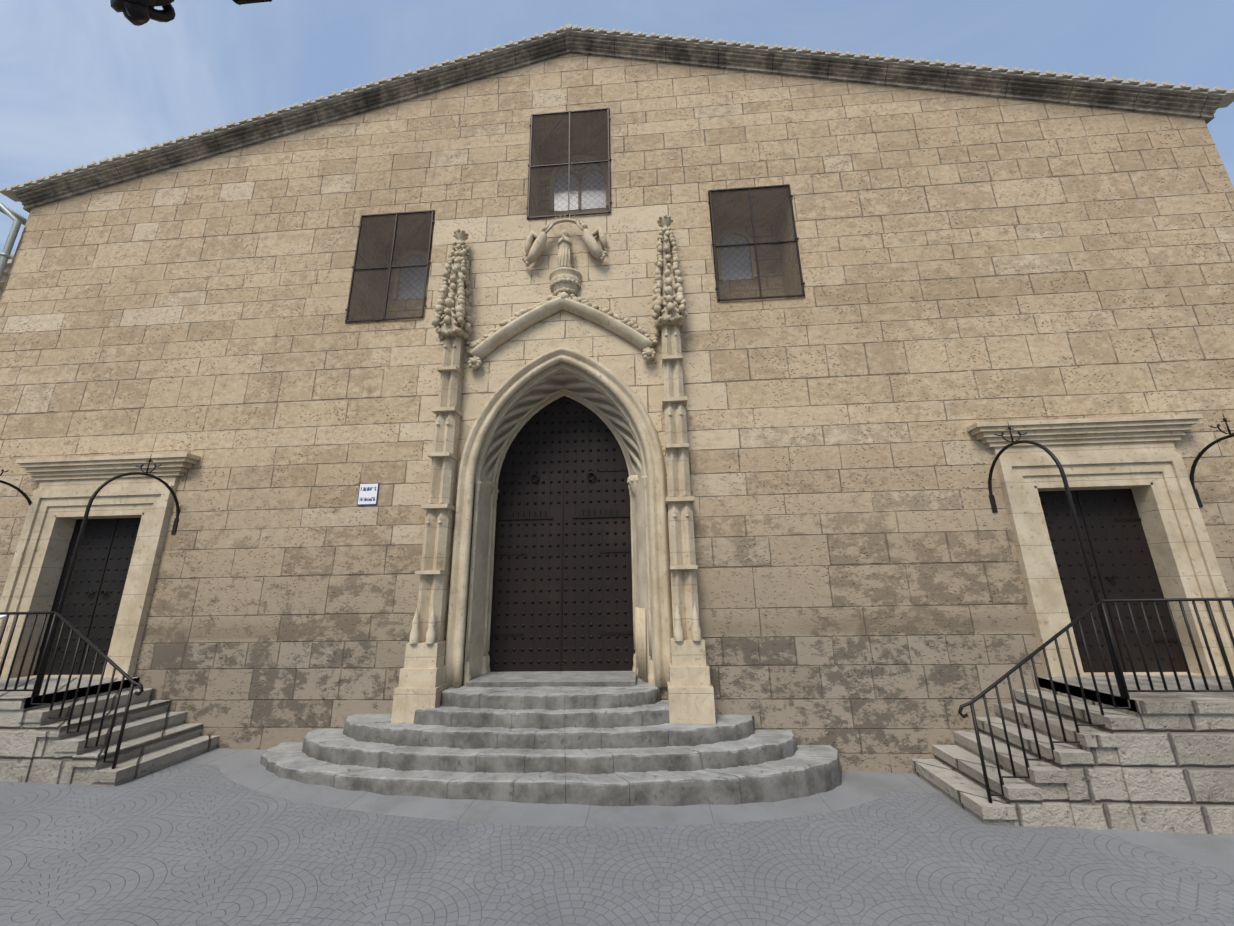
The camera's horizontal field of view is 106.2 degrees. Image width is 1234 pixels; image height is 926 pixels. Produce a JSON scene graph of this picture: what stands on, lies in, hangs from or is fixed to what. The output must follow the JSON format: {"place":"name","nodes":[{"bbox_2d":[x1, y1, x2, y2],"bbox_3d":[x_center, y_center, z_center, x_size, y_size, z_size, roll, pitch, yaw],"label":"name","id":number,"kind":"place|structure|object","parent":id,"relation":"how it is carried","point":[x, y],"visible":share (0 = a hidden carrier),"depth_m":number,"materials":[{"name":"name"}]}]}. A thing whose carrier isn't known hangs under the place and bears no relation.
{"place":"outdoors","nodes":[
{"label":"outdoors","id":0,"kind":"place"},
{"bbox_2d":[0,267,9,288],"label":"neighbour house cornice","id":1,"kind":"structure","parent":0,"point":[4,275],"depth_m":10.14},
{"bbox_2d":[0,252,13,266],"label":"neighbour house roof","id":2,"kind":"structure","parent":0,"point":[8,264],"depth_m":9.97,"materials":[{"name":"white"}]},
{"bbox_2d":[0,748,1233,925],"bbox_3d":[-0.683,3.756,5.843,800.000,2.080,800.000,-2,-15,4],"label":"pavement","id":3,"kind":"structure","parent":0,"point":[227,837],"depth_m":3.73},
{"bbox_2d":[0,677,219,786],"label":"stone stairs","id":4,"kind":"structure","parent":3,"relation":"on","point":[37,744],"depth_m":5.37,"materials":[{"name":"grey stone"}]},
{"bbox_2d":[0,611,143,768],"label":"stair railing","id":5,"kind":"object","parent":4,"relation":"on","point":[98,651],"visible":0.98,"depth_m":5.39,"materials":[{"name":"metal"}]},
{"bbox_2d":[0,453,200,677],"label":"side door frame","id":6,"kind":"object","parent":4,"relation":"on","point":[65,491],"visible":0.85,"depth_m":7.08,"materials":[{"name":"stone"}]},
{"bbox_2d":[33,518,140,674],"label":"side door leaves","id":7,"kind":"object","parent":6,"relation":"attached to","point":[107,621],"visible":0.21,"depth_m":7.10,"materials":[{"name":"brown wood"}]},
{"bbox_2d":[39,518,136,674],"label":"door studs","id":8,"kind":"object","parent":7,"relation":"attached to","point":[86,593],"visible":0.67,"depth_m":7.07,"materials":[{"name":"metal"}]},
{"bbox_2d":[110,0,271,25],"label":"street lamp","id":9,"kind":"object","parent":3,"relation":"on","point":[138,12],"visible":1,"depth_m":1.62,"materials":[{"name":"metal"}]},
{"bbox_2d":[260,685,841,805],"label":"portal steps","id":10,"kind":"structure","parent":3,"relation":"on","point":[617,746],"depth_m":5.20,"materials":[{"name":"grey stone"}]},
{"bbox_2d":[391,333,466,722],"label":"portal pier shafts","id":11,"kind":"object","parent":10,"relation":"on","point":[422,684],"visible":0.98,"depth_m":6.37,"materials":[{"name":"beige stone"}]},
{"bbox_2d":[432,228,472,341],"bbox_3d":[-2.614,-2.932,7.554,0.570,2.079,0.509,-2,-15,4],"label":"pinnacle","id":12,"kind":"object","parent":11,"relation":"on","point":[453,315],"visible":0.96,"depth_m":7.36,"materials":[{"name":"beige stone"}]},
{"bbox_2d":[466,671,648,686],"bbox_3d":[-0.753,3.133,6.410,2.600,0.345,0.830,-2,-15,4],"label":"door threshold","id":13,"kind":"object","parent":10,"relation":"on","point":[565,679],"depth_m":6.22,"materials":[{"name":"stone"}]},
{"bbox_2d":[488,396,634,671],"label":"door leaves","id":14,"kind":"object","parent":13,"relation":"on","point":[569,619],"visible":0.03,"depth_m":7.24,"materials":[{"name":"brown wood"}]},
{"bbox_2d":[490,396,632,670],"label":"door studs","id":15,"kind":"object","parent":14,"relation":"attached to","point":[538,516],"depth_m":7.29,"materials":[{"name":"metal"}]},
{"bbox_2d":[0,53,1233,772],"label":"church wall","id":16,"kind":"structure","parent":3,"relation":"on","point":[964,263],"depth_m":7.19,"materials":[{"name":"beige stone"}]},
{"bbox_2d":[0,203,26,280],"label":"downpipe","id":17,"kind":"object","parent":16,"relation":"attached to","point":[18,221],"visible":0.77,"depth_m":8.61,"materials":[{"name":"metal"}]},
{"bbox_2d":[0,467,31,505],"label":"iron arch","id":18,"kind":"structure","parent":16,"relation":"attached to","point":[27,498],"depth_m":7.03,"materials":[{"name":"black metal"}]},
{"bbox_2d":[34,454,179,696],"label":"iron arch","id":19,"kind":"structure","parent":16,"relation":"attached to","point":[64,595],"depth_m":5.82,"materials":[{"name":"black metal"}]},
{"bbox_2d":[357,483,379,504],"bbox_3d":[-3.716,0.463,6.920,0.300,0.330,0.018,-2,-15,4],"label":"name plaque","id":20,"kind":"object","parent":16,"relation":"attached to","point":[368,494],"visible":0.86,"depth_m":6.91,"materials":[{"name":"ceramic"}]},
{"bbox_2d":[522,223,552,266],"bbox_3d":[-1.320,-3.623,7.684,0.534,0.779,0.202,-6,-16,18],"label":"angel statue","id":21,"kind":"object","parent":16,"relation":"attached to","point":[534,250],"visible":0.98,"depth_m":7.62,"materials":[{"name":"stone"}]},
{"bbox_2d":[549,215,582,228],"bbox_3d":[-0.872,-4.050,7.744,0.623,0.251,0.060,-2,-15,4],"label":"statue crown","id":22,"kind":"object","parent":21,"relation":"attached to","point":[564,219],"visible":0.85,"depth_m":7.72,"materials":[{"name":"stone"}]},
{"bbox_2d":[445,347,672,687],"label":"portal archivolt mouldings","id":23,"kind":"object","parent":16,"relation":"attached to","point":[610,380],"visible":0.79,"depth_m":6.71,"materials":[{"name":"beige stone"}]},
{"bbox_2d":[659,320,715,723],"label":"portal pier shafts","id":24,"kind":"object","parent":23,"relation":"attached to","point":[690,689],"visible":1,"depth_m":6.09,"materials":[{"name":"beige stone"}]},
{"bbox_2d":[652,214,687,330],"bbox_3d":[0.801,-3.049,7.336,0.558,2.081,0.521,-2,-15,4],"label":"pinnacle","id":25,"kind":"object","parent":24,"relation":"on","point":[669,304],"visible":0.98,"depth_m":7.11,"materials":[{"name":"beige stone"}]},
{"bbox_2d":[465,291,660,368],"bbox_3d":[-0.886,-2.209,7.325,3.178,1.456,0.181,-2,-15,4],"label":"gable moulding","id":26,"kind":"object","parent":16,"relation":"attached to","point":[522,320],"visible":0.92,"depth_m":7.30,"materials":[{"name":"stone"}]},
{"bbox_2d":[549,267,581,298],"bbox_3d":[-0.847,-2.831,7.465,0.540,0.580,0.245,-2,-15,4],"label":"statue corbel","id":27,"kind":"object","parent":16,"relation":"attached to","point":[566,281],"visible":0.83,"depth_m":7.44,"materials":[{"name":"stone"}]},
{"bbox_2d":[557,230,571,267],"bbox_3d":[-0.863,-3.507,7.588,0.250,0.789,0.234,-2,-15,4],"label":"virgin statue","id":28,"kind":"object","parent":27,"relation":"on","point":[564,243],"visible":0.94,"depth_m":7.53,"materials":[{"name":"stone"}]},
{"bbox_2d":[392,155,756,299],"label":"window arches","id":29,"kind":"structure","parent":16,"relation":"attached to","point":[551,209],"depth_m":9.01,"materials":[{"name":"beige stone"}]},
{"bbox_2d":[398,160,751,299],"bbox_3d":[-0.892,-4.674,9.008,6.670,2.990,0.001,-2,-15,4],"label":"window glass","id":30,"kind":"object","parent":29,"relation":"in","point":[560,209],"depth_m":9.02,"materials":[{"name":"grey glass"}]},
{"bbox_2d":[345,108,804,321],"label":"window frames","id":31,"kind":"structure","parent":16,"relation":"attached to","point":[796,238],"depth_m":7.87,"materials":[{"name":"brown wood"}]},
{"bbox_2d":[347,110,801,319],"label":"window screens","id":32,"kind":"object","parent":31,"relation":"attached to","point":[415,219],"depth_m":7.89,"materials":[{"name":"black metal"}]},
{"bbox_2d":[576,221,607,260],"bbox_3d":[-0.407,-3.656,7.626,0.533,0.777,0.202,2,-15,-11],"label":"angel statue","id":33,"kind":"object","parent":16,"relation":"attached to","point":[591,244],"visible":1,"depth_m":7.56,"materials":[{"name":"stone"}]},
{"bbox_2d":[0,23,1233,201],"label":"roof tiles","id":34,"kind":"object","parent":16,"relation":"on","point":[1227,100],"visible":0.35,"depth_m":8.57,"materials":[{"name":"grey tile"}]},
{"bbox_2d":[15,33,1221,212],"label":"cornice","id":35,"kind":"structure","parent":16,"relation":"attached to","point":[1204,107],"depth_m":8.66,"materials":[{"name":"stone"}]},
{"bbox_2d":[988,423,1125,698],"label":"iron arch","id":36,"kind":"structure","parent":16,"relation":"attached to","point":[1089,573],"depth_m":5.04,"materials":[{"name":"black metal"}]},
{"bbox_2d":[966,414,1233,676],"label":"side door frame","id":37,"kind":"object","parent":16,"relation":"attached to","point":[1140,457],"visible":0.88,"depth_m":6.12,"materials":[{"name":"stone"}]},
{"bbox_2d":[1038,489,1186,672],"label":"side door leaves","id":38,"kind":"object","parent":37,"relation":"attached to","point":[1106,558],"visible":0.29,"depth_m":6.15,"materials":[{"name":"brown wood"}]},
{"bbox_2d":[1041,490,1177,671],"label":"door studs","id":39,"kind":"object","parent":38,"relation":"attached to","point":[1156,641],"visible":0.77,"depth_m":6.13,"materials":[{"name":"metal"}]},
{"bbox_2d":[1190,413,1233,506],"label":"iron arch","id":40,"kind":"structure","parent":16,"relation":"attached to","point":[1196,460],"depth_m":6.01,"materials":[{"name":"black metal"}]},
{"bbox_2d":[911,675,1233,834],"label":"stone stairs","id":41,"kind":"structure","parent":3,"relation":"on","point":[1155,762],"depth_m":4.44,"materials":[{"name":"grey stone"}]},
{"bbox_2d":[958,597,1233,803],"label":"stair railing","id":42,"kind":"object","parent":41,"relation":"on","point":[1078,619],"visible":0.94,"depth_m":4.66,"materials":[{"name":"metal"}]},
{"bbox_2d":[0,0,1233,254],"label":"sky","id":43,"kind":"structure","parent":0,"point":[81,83],"materials":[{"name":"blue"}]}
]}

